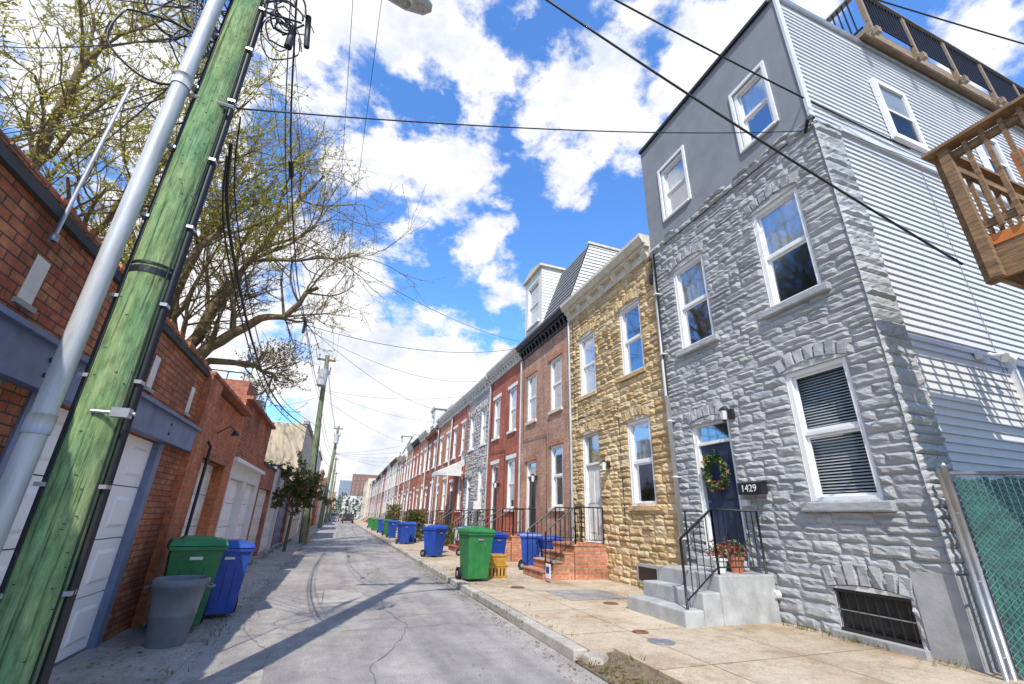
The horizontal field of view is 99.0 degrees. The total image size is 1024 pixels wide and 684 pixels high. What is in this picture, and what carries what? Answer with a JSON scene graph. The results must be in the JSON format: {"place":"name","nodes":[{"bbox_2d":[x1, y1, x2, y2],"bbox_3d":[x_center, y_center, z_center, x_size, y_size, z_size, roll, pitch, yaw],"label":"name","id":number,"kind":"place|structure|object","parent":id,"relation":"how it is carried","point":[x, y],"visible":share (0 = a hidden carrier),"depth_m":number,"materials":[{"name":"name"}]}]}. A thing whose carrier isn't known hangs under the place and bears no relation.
{"place":"outdoors","nodes":[
{"label":"outdoors","id":0,"kind":"place"},
{"bbox_2d":[48,520,328,683],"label":"concrete apron","id":1,"kind":"object","parent":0,"point":[117,672],"visible":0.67,"depth_m":4.82,"materials":[{"name":"grey concrete"}]},
{"bbox_2d":[0,83,210,662],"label":"brick garage","id":2,"kind":"structure","parent":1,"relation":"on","point":[50,243],"depth_m":3.77,"materials":[{"name":"red brick"}]},
{"bbox_2d":[0,407,152,662],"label":"garage doors","id":3,"kind":"structure","parent":2,"relation":"in","point":[136,452],"depth_m":4.86,"materials":[{"name":"white paint"}]},
{"bbox_2d":[0,0,313,683],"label":"utility pole","id":4,"kind":"object","parent":1,"relation":"on","point":[41,581],"visible":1,"depth_m":3.02,"materials":[{"name":"green wood"}]},
{"bbox_2d":[9,96,165,138],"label":"overhead wire","id":5,"kind":"object","parent":4,"relation":"attached to","point":[91,119],"visible":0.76,"depth_m":5.37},
{"bbox_2d":[5,75,200,133],"bbox_3d":[-7.482,-3.595,6.970,10.407,3.763,0.016,-9,-24,24],"label":"overhead wire","id":6,"kind":"object","parent":4,"relation":"attached to","point":[99,110],"visible":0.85,"depth_m":5.49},
{"bbox_2d":[0,32,215,47],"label":"overhead wire","id":7,"kind":"object","parent":4,"relation":"attached to","point":[96,45],"visible":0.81,"depth_m":5.64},
{"bbox_2d":[51,50,210,184],"bbox_3d":[-7.822,-2.998,7.608,11.764,2.614,0.016,-12,-26,30],"label":"overhead wire","id":8,"kind":"object","parent":4,"relation":"attached to","point":[144,108],"visible":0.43,"depth_m":5.55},
{"bbox_2d":[221,155,309,435],"bbox_3d":[-6.886,2.117,13.858,0.150,1.577,22.559,10,-23,-19],"label":"overhead wire","id":9,"kind":"object","parent":4,"relation":"attached to","point":[223,186],"visible":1,"depth_m":5.02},
{"bbox_2d":[224,143,313,431],"bbox_3d":[-6.879,1.909,13.941,0.166,1.742,22.564,10,-23,-19],"label":"overhead wire","id":10,"kind":"object","parent":4,"relation":"attached to","point":[230,151],"visible":0.99,"depth_m":5.13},
{"bbox_2d":[233,117,314,424],"bbox_3d":[-6.872,1.637,14.052,0.146,1.938,22.559,10,-23,-19],"label":"overhead wire","id":11,"kind":"object","parent":4,"relation":"attached to","point":[241,248],"visible":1,"depth_m":5.28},
{"bbox_2d":[285,0,319,399],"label":"overhead wire","id":12,"kind":"object","parent":4,"relation":"attached to","point":[286,182],"visible":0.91,"depth_m":7.51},
{"bbox_2d":[290,0,320,394],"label":"overhead wire","id":13,"kind":"object","parent":4,"relation":"attached to","point":[296,1],"visible":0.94,"depth_m":7.52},
{"bbox_2d":[288,158,306,333],"bbox_3d":[-5.123,-1.692,10.523,0.099,0.716,7.011,10,-23,-19],"label":"cable splice","id":14,"kind":"object","parent":13,"relation":"attached to","point":[291,168],"visible":0.97,"depth_m":7.77,"materials":[{"name":"black plastic"}]},
{"bbox_2d":[291,6,324,353],"bbox_3d":[-7.016,-2.960,15.564,0.010,0.586,22.951,9,-23,-18],"label":"overhead wire","id":15,"kind":"object","parent":4,"relation":"attached to","point":[303,162],"visible":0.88,"depth_m":11.00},
{"bbox_2d":[333,1,352,337],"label":"overhead wire","id":16,"kind":"object","parent":4,"relation":"attached to","point":[343,143],"visible":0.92,"depth_m":10.22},
{"bbox_2d":[336,0,381,357],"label":"overhead wire","id":17,"kind":"object","parent":4,"relation":"attached to","point":[362,148],"visible":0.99,"depth_m":10.33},
{"bbox_2d":[388,0,432,14],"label":"street lamp","id":18,"kind":"object","parent":4,"relation":"attached to","point":[421,7],"visible":1,"depth_m":6.02,"materials":[{"name":"metal"}]},
{"bbox_2d":[236,108,800,132],"bbox_3d":[1.284,-3.009,6.016,8.255,3.063,0.016,9,-23,-18],"label":"overhead wire","id":19,"kind":"object","parent":4,"relation":"attached to","point":[486,125],"visible":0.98,"depth_m":5.14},
{"bbox_2d":[545,0,963,264],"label":"overhead wire","id":20,"kind":"object","parent":4,"relation":"attached to","point":[759,139],"visible":1,"depth_m":5.34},
{"bbox_2d":[614,0,910,149],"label":"overhead wire","id":21,"kind":"object","parent":4,"relation":"attached to","point":[718,54],"visible":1,"depth_m":7.60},
{"bbox_2d":[876,0,1023,44],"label":"overhead wire","id":22,"kind":"object","parent":4,"relation":"attached to","point":[931,16],"visible":1,"depth_m":7.49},
{"bbox_2d":[143,575,215,648],"bbox_3d":[-4.086,3.243,5.290,0.615,0.700,0.600,-8,-24,22],"label":"round trash can","id":23,"kind":"object","parent":1,"relation":"on","point":[175,602],"visible":1,"depth_m":5.13,"materials":[{"name":"grey plastic"}]},
{"bbox_2d":[145,535,228,627],"bbox_3d":[-4.483,3.302,6.045,0.676,1.136,0.876,17,-27,-34],"label":"wheeled trash bin","id":24,"kind":"object","parent":1,"relation":"on","point":[195,554],"visible":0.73,"depth_m":5.89,"materials":[{"name":"green plastic"}]},
{"bbox_2d":[204,539,255,614],"bbox_3d":[-4.500,3.658,6.815,0.626,1.052,0.811,16,-26,-31],"label":"wheeled trash bin","id":25,"kind":"object","parent":1,"relation":"on","point":[228,581],"visible":0.58,"depth_m":6.61,"materials":[{"name":"blue plastic"}]},
{"bbox_2d":[267,450,336,551],"bbox_3d":[-8.931,6.556,18.080,3.035,3.853,2.060,-1,-22,8],"label":"street tree","id":26,"kind":"object","parent":1,"relation":"on","point":[302,492],"visible":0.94,"depth_m":18.09,"materials":[{"name":"green plant"}]},
{"bbox_2d":[298,355,335,542],"bbox_3d":[-10.760,5.492,23.937,0.902,10.118,1.325,-15,-28,36],"label":"utility pole","id":27,"kind":"object","parent":1,"relation":"on","point":[323,373],"visible":0.89,"depth_m":24.28,"materials":[{"name":"green wood"}]},
{"bbox_2d":[317,426,342,527],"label":"utility pole","id":28,"kind":"object","parent":1,"relation":"on","point":[336,438],"visible":0.91,"depth_m":47.03,"materials":[{"name":"green wood"}]},
{"bbox_2d":[324,457,338,522],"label":"utility pole","id":29,"kind":"object","parent":1,"relation":"on","point":[330,492],"visible":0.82,"depth_m":70.39,"materials":[{"name":"green wood"}]},
{"bbox_2d":[130,532,972,683],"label":"weeds","id":30,"kind":"object","parent":1,"relation":"on","point":[289,540],"visible":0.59,"depth_m":5.78,"materials":[{"name":"green plant"}]},
{"bbox_2d":[166,516,506,680],"bbox_3d":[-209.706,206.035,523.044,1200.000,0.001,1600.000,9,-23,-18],"label":"ground","id":31,"kind":"structure","parent":0,"point":[288,560],"depth_m":7.20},
{"bbox_2d":[0,0,345,295],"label":"spring tree","id":32,"kind":"object","parent":31,"relation":"on","point":[39,157],"visible":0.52,"depth_m":11.86,"materials":[{"name":"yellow plant"}]},
{"bbox_2d":[131,371,252,626],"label":"brick garage","id":33,"kind":"structure","parent":31,"relation":"on","point":[195,502],"depth_m":7.45,"materials":[{"name":"red brick"}]},
{"bbox_2d":[181,450,229,536],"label":"garage doors","id":34,"kind":"structure","parent":33,"relation":"in","point":[214,458],"depth_m":8.65,"materials":[{"name":"white paint"}]},
{"bbox_2d":[2,38,443,437],"bbox_3d":[-11.012,-2.660,18.135,16.493,20.894,12.229,9,-23,-18],"label":"budding tree","id":35,"kind":"object","parent":31,"relation":"on","point":[215,305],"visible":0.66,"depth_m":17.73,"materials":[{"name":"brown plant"}]},
{"bbox_2d":[214,378,275,540],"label":"brick garage","id":36,"kind":"structure","parent":31,"relation":"on","point":[246,473],"depth_m":11.52,"materials":[{"name":"brick"}]},
{"bbox_2d":[216,479,251,538],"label":"garage doors","id":37,"kind":"structure","parent":36,"relation":"in","point":[232,487],"depth_m":11.12,"materials":[{"name":"white paint"}]},
{"bbox_2d":[246,461,276,555],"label":"garage","id":38,"kind":"structure","parent":31,"relation":"on","point":[259,513],"depth_m":15.44,"materials":[{"name":"brick"}]},
{"bbox_2d":[248,489,265,555],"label":"garage doors","id":39,"kind":"structure","parent":38,"relation":"in","point":[262,493],"depth_m":15.14,"materials":[{"name":"white paint"}]},
{"bbox_2d":[257,464,283,554],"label":"garage","id":40,"kind":"structure","parent":31,"relation":"on","point":[268,529],"depth_m":17.91,"materials":[{"name":"paint"}]},
{"bbox_2d":[259,494,276,551],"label":"garage doors","id":41,"kind":"structure","parent":40,"relation":"in","point":[270,512],"depth_m":17.86,"materials":[{"name":"white paint"}]},
{"bbox_2d":[270,477,292,547],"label":"garage","id":42,"kind":"structure","parent":31,"relation":"on","point":[280,524],"depth_m":21.90,"materials":[{"name":"brick"}]},
{"bbox_2d":[271,498,287,545],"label":"garage doors","id":43,"kind":"structure","parent":42,"relation":"in","point":[281,513],"depth_m":21.51,"materials":[{"name":"blue"}]},
{"bbox_2d":[264,421,313,541],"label":"walls","id":44,"kind":"structure","parent":31,"relation":"on","point":[286,442],"depth_m":24.67,"materials":[{"name":"beige paint"}]},
{"bbox_2d":[327,492,362,517],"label":"distant trees","id":45,"kind":"object","parent":31,"relation":"on","point":[338,505],"visible":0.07,"depth_m":138.80,"materials":[{"name":"green plant"}]},
{"bbox_2d":[340,496,361,518],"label":"walls","id":46,"kind":"structure","parent":31,"relation":"on","point":[351,505],"depth_m":146.34,"materials":[{"name":"paint"}]},
{"bbox_2d":[359,477,375,518],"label":"walls","id":47,"kind":"structure","parent":31,"relation":"on","point":[366,494],"depth_m":111.55,"materials":[{"name":"beige paint"}]},
{"bbox_2d":[433,375,491,544],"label":"gray stone rowhouse","id":48,"kind":"structure","parent":31,"relation":"on","point":[477,397],"depth_m":24.57,"materials":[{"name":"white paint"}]},
{"bbox_2d":[465,407,486,525],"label":"window frames and door","id":49,"kind":"structure","parent":48,"relation":"in","point":[483,426],"depth_m":24.57,"materials":[{"name":"white paint"}]},
{"bbox_2d":[350,521,608,664],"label":"kerb","id":50,"kind":"structure","parent":31,"relation":"on","point":[564,646],"depth_m":6.53,"materials":[{"name":"concrete"}]},
{"bbox_2d":[473,241,620,561],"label":"brick rowhouse","id":51,"kind":"structure","parent":31,"relation":"on","point":[541,348],"depth_m":16.88,"materials":[{"name":"red brick"}]},
{"bbox_2d":[524,348,563,531],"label":"window frames and door","id":52,"kind":"structure","parent":51,"relation":"in","point":[531,486],"depth_m":16.48,"materials":[{"name":"white paint"}]},
{"bbox_2d":[522,233,681,586],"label":"yellow stone rowhouse","id":53,"kind":"structure","parent":31,"relation":"on","point":[624,520],"depth_m":11.73,"materials":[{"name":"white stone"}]},
{"bbox_2d":[578,300,658,582],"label":"window frames and door","id":54,"kind":"structure","parent":53,"relation":"in","point":[592,470],"depth_m":12.23,"materials":[{"name":"white paint"}]},
{"bbox_2d":[575,651,676,683],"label":"dirt verge","id":55,"kind":"structure","parent":31,"relation":"on","point":[645,672],"depth_m":4.54,"materials":[{"name":"brown soil"}]},
{"bbox_2d":[627,0,1023,672],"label":"gray stone rowhouse","id":56,"kind":"structure","parent":31,"relation":"on","point":[857,368],"depth_m":7.52,"materials":[{"name":"grey stone"}]},
{"bbox_2d":[700,449,729,493],"bbox_3d":[3.961,2.522,8.506,0.177,0.841,0.755,9,-23,-18],"label":"door wreath","id":57,"kind":"object","parent":56,"relation":"attached to","point":[706,462],"depth_m":8.51,"materials":[{"name":"green plant"}]},
{"bbox_2d":[704,539,733,572],"bbox_3d":[3.386,3.511,7.207,0.472,0.509,0.510,9,-23,-18],"label":"flower pot","id":58,"kind":"object","parent":56,"relation":"on","point":[720,559],"visible":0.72,"depth_m":7.13,"materials":[{"name":"white ceramic"}]},
{"bbox_2d":[718,406,735,421],"bbox_3d":[4.066,1.369,8.290,0.308,0.310,0.180,9,-23,-18],"label":"wall lantern","id":59,"kind":"object","parent":56,"relation":"attached to","point":[725,412],"depth_m":8.26,"materials":[{"name":"white glass"}]},
{"bbox_2d":[713,534,750,572],"bbox_3d":[3.696,3.518,7.296,0.571,0.580,0.520,-4,-23,14],"label":"flower pot","id":60,"kind":"object","parent":56,"relation":"on","point":[738,563],"visible":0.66,"depth_m":7.17,"materials":[{"name":"ceramic"}]},
{"bbox_2d":[737,480,767,494],"bbox_3d":[4.152,2.518,7.577,0.159,0.230,0.500,9,-23,-18],"label":"house number mailbox","id":61,"kind":"object","parent":56,"relation":"attached to","point":[758,487],"visible":1,"depth_m":7.49,"materials":[{"name":"black paint"}]},
{"bbox_2d":[657,60,985,672],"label":"window frames and door","id":62,"kind":"structure","parent":56,"relation":"in","point":[948,628],"depth_m":6.73,"materials":[{"name":"white paint"}]},
{"bbox_2d":[825,0,1023,127],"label":"roof deck","id":63,"kind":"structure","parent":56,"relation":"on","point":[878,18],"depth_m":10.55,"materials":[{"name":"brown wood"}]},
{"bbox_2d":[869,77,1023,408],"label":"side window frames","id":64,"kind":"structure","parent":56,"relation":"in","point":[921,146],"depth_m":9.04,"materials":[{"name":"white paint"}]},
{"bbox_2d":[880,88,1023,382],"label":"side window glass","id":65,"kind":"structure","parent":56,"relation":"in","point":[893,102],"depth_m":9.17,"materials":[{"name":"blue glass"}]},
{"bbox_2d":[920,94,1023,288],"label":"wooden deck","id":66,"kind":"structure","parent":56,"relation":"attached to","point":[999,257],"depth_m":4.94,"materials":[{"name":"brown wood"}]},
{"bbox_2d":[935,462,1023,681],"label":"chain link fence","id":67,"kind":"object","parent":31,"relation":"on","point":[996,637],"visible":0.99,"depth_m":4.89,"materials":[{"name":"metal"}]},
{"bbox_2d":[335,480,351,512],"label":"office tower","id":68,"kind":"structure","parent":0,"point":[344,486],"depth_m":464.01,"materials":[{"name":"blue glass"}]},
{"bbox_2d":[350,474,377,509],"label":"office tower","id":69,"kind":"structure","parent":0,"point":[357,484],"depth_m":362.02,"materials":[{"name":"white paint"}]},
{"bbox_2d":[163,518,607,683],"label":"road","id":70,"kind":"structure","parent":0,"point":[498,654],"depth_m":5.89,"materials":[{"name":"grey asphalt"}]},
{"bbox_2d":[180,536,392,683],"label":"road patch","id":71,"kind":"object","parent":70,"relation":"on","point":[323,597],"visible":0.94,"depth_m":7.84,"materials":[{"name":"grey asphalt"}]},
{"bbox_2d":[228,543,488,683],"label":"road cracks","id":72,"kind":"object","parent":70,"relation":"on","point":[331,631],"visible":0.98,"depth_m":5.80,"materials":[{"name":"black asphalt"}]},
{"bbox_2d":[56,533,969,683],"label":"leaf litter","id":73,"kind":"object","parent":70,"relation":"on","point":[601,669],"visible":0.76,"depth_m":5.21,"materials":[{"name":"brown plant"}]},
{"bbox_2d":[295,229,519,341],"bbox_3d":[-2.104,-1.198,14.580,0.014,2.012,11.917,-8,-24,23],"label":"overhead wire","id":74,"kind":"object","parent":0,"point":[388,286],"visible":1,"depth_m":11.52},
{"bbox_2d":[0,0,1023,508],"label":"sky","id":75,"kind":"structure","parent":0,"point":[502,203],"materials":[{"name":"blue"}]},
{"bbox_2d":[353,520,1023,683],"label":"sidewalk","id":76,"kind":"structure","parent":0,"point":[775,653],"depth_m":5.42,"materials":[{"name":"concrete"}]},
{"bbox_2d":[379,467,387,517],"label":"brick rowhouse","id":77,"kind":"structure","parent":76,"relation":"on","point":[383,492],"depth_m":73.10,"materials":[{"name":"white paint"}]},
{"bbox_2d":[381,464,390,518],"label":"white rowhouse","id":78,"kind":"structure","parent":76,"relation":"on","point":[388,466],"depth_m":68.99,"materials":[{"name":"paint"}]},
{"bbox_2d":[384,461,393,518],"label":"brick rowhouse","id":79,"kind":"structure","parent":76,"relation":"on","point":[389,483],"depth_m":65.32,"materials":[{"name":"white paint"}]},
{"bbox_2d":[386,520,397,537],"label":"wheeled trash bin","id":80,"kind":"object","parent":76,"relation":"on","point":[392,528],"visible":0.98,"depth_m":28.03,"materials":[{"name":"blue plastic"}]},
{"bbox_2d":[385,503,401,530],"bbox_3d":[-9.866,14.503,36.196,1.391,2.196,1.344,9,-23,-18],"label":"shrub","id":81,"kind":"object","parent":76,"relation":"on","point":[390,516],"visible":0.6,"depth_m":36.20,"materials":[{"name":"green plant"}]},
{"bbox_2d":[389,458,397,512],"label":"white rowhouse","id":82,"kind":"structure","parent":76,"relation":"on","point":[392,495],"depth_m":61.18,"materials":[{"name":"paint"}]},
{"bbox_2d":[381,454,407,518],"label":"brick rowhouse","id":83,"kind":"structure","parent":76,"relation":"on","point":[403,458],"depth_m":52.71,"materials":[{"name":"white paint"}]},
{"bbox_2d":[378,434,419,518],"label":"brick rowhouse","id":84,"kind":"structure","parent":76,"relation":"on","point":[406,440],"depth_m":58.15,"materials":[{"name":"brick"}]},
{"bbox_2d":[393,441,413,520],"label":"brick rowhouse","id":85,"kind":"structure","parent":76,"relation":"on","point":[407,478],"depth_m":48.99,"materials":[{"name":"red brick"}]},
{"bbox_2d":[395,522,412,543],"bbox_3d":[-5.586,9.854,22.580,0.626,1.052,0.811,15,-25,-29],"label":"wheeled trash bin","id":86,"kind":"object","parent":76,"relation":"on","point":[404,532],"visible":1,"depth_m":22.36,"materials":[{"name":"blue plastic"}]},
{"bbox_2d":[395,438,420,521],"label":"brick rowhouse","id":87,"kind":"structure","parent":76,"relation":"on","point":[413,481],"depth_m":45.16,"materials":[{"name":"red brick"}]},
{"bbox_2d":[396,429,429,531],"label":"brick rowhouse","id":88,"kind":"structure","parent":76,"relation":"on","point":[420,469],"depth_m":40.93,"materials":[{"name":"red brick"}]},
{"bbox_2d":[415,447,426,509],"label":"window frames and door","id":89,"kind":"structure","parent":88,"relation":"in","point":[425,449],"depth_m":40.52,"materials":[{"name":"white paint"}]},
{"bbox_2d":[409,522,417,542],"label":"wheeled trash bin","id":90,"kind":"object","parent":76,"relation":"on","point":[412,538],"visible":0.44,"depth_m":23.38,"materials":[{"name":"blue plastic"}]},
{"bbox_2d":[405,508,425,538],"bbox_3d":[-5.684,10.653,25.648,1.279,1.685,1.272,9,-23,-18],"label":"shrub","id":91,"kind":"object","parent":76,"relation":"on","point":[417,515],"visible":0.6,"depth_m":25.53,"materials":[{"name":"green plant"}]},
{"bbox_2d":[400,403,452,523],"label":"brick rowhouse","id":92,"kind":"structure","parent":76,"relation":"on","point":[431,438],"depth_m":37.15,"materials":[{"name":"red brick"}]},
{"bbox_2d":[424,440,436,517],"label":"window frames and door","id":93,"kind":"structure","parent":92,"relation":"in","point":[435,441],"depth_m":36.62,"materials":[{"name":"white paint"}]},
{"bbox_2d":[420,525,447,556],"bbox_3d":[-2.876,7.310,16.062,0.811,1.052,0.626,-13,-26,33],"label":"wheeled trash bin","id":94,"kind":"object","parent":76,"relation":"on","point":[434,537],"visible":1,"depth_m":15.87,"materials":[{"name":"blue plastic"}]},
{"bbox_2d":[420,409,452,535],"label":"brick rowhouse","id":95,"kind":"structure","parent":76,"relation":"on","point":[444,434],"depth_m":32.63,"materials":[{"name":"red brick"}]},
{"bbox_2d":[434,430,450,523],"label":"window frames and door","id":96,"kind":"structure","parent":95,"relation":"in","point":[444,478],"depth_m":32.33,"materials":[{"name":"white paint"}]},
{"bbox_2d":[417,394,468,539],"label":"brick rowhouse","id":97,"kind":"structure","parent":76,"relation":"on","point":[458,409],"depth_m":28.66,"materials":[{"name":"red brick"}]},
{"bbox_2d":[428,461,461,524],"bbox_3d":[-4.144,9.671,26.754,1.460,4.630,1.808,9,-23,-18],"label":"door awning","id":98,"kind":"object","parent":97,"relation":"attached to","point":[455,469],"depth_m":26.67,"materials":[{"name":"white paint"}]},
{"bbox_2d":[449,418,466,523],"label":"window frames and door","id":99,"kind":"structure","parent":97,"relation":"in","point":[455,428],"depth_m":28.54,"materials":[{"name":"white paint"}]},
{"bbox_2d":[439,524,455,544],"bbox_3d":[-3.350,9.817,22.323,0.919,1.027,0.930,9,-23,-18],"label":"shrub","id":100,"kind":"object","parent":76,"relation":"on","point":[448,534],"visible":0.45,"depth_m":22.21,"materials":[{"name":"green plant"}]},
{"bbox_2d":[455,527,495,578],"bbox_3d":[-0.901,5.076,10.511,0.689,1.157,0.892,12,-24,-24],"label":"wheeled trash bin","id":101,"kind":"object","parent":76,"relation":"on","point":[475,547],"visible":1,"depth_m":10.26,"materials":[{"name":"green plastic"}]},
{"bbox_2d":[448,345,521,551],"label":"brick rowhouse","id":102,"kind":"structure","parent":76,"relation":"on","point":[503,376],"depth_m":20.50,"materials":[{"name":"red brick"}]},
{"bbox_2d":[490,381,517,529],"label":"window frames and door","id":103,"kind":"structure","parent":102,"relation":"in","point":[494,490],"depth_m":20.49,"materials":[{"name":"white paint"}]},
{"bbox_2d":[487,554,507,577],"bbox_3d":[-0.439,5.660,11.077,0.540,0.520,0.440,9,-23,-18],"label":"plastic crate","id":104,"kind":"object","parent":76,"relation":"on","point":[498,565],"visible":0.82,"depth_m":10.91,"materials":[{"name":"yellow plastic"}]},
{"bbox_2d":[491,531,507,553],"bbox_3d":[-0.573,6.160,12.966,0.595,0.999,0.770,17,-27,-34],"label":"wheeled trash bin","id":105,"kind":"object","parent":76,"relation":"on","point":[499,542],"visible":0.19,"depth_m":12.80,"materials":[{"name":"blue plastic"}]},
{"bbox_2d":[517,532,541,569],"bbox_3d":[0.520,6.258,13.124,0.770,0.999,0.595,1,-22,1],"label":"wheeled trash bin","id":106,"kind":"object","parent":76,"relation":"on","point":[536,549],"visible":0.76,"depth_m":12.93,"materials":[{"name":"blue plastic"}]},
{"bbox_2d":[536,535,564,557],"bbox_3d":[1.093,6.097,12.611,0.730,0.947,0.564,6,-22,-9],"label":"wheeled trash bin","id":107,"kind":"object","parent":76,"relation":"on","point":[541,539],"visible":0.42,"depth_m":12.52,"materials":[{"name":"blue plastic"}]},
{"bbox_2d":[544,589,626,599],"bbox_3d":[1.487,5.080,8.808,1.300,0.001,1.200,9,-23,-18],"label":"sidewalk patch","id":108,"kind":"object","parent":76,"relation":"on","point":[599,594],"visible":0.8,"depth_m":8.77,"materials":[{"name":"concrete"}]},
{"bbox_2d":[647,638,675,645],"bbox_3d":[1.867,3.749,5.470,0.340,0.024,0.340,9,-23,-18],"label":"water meter cover","id":109,"kind":"object","parent":76,"relation":"on","point":[662,641],"visible":1,"depth_m":5.45,"materials":[{"name":"metal"}]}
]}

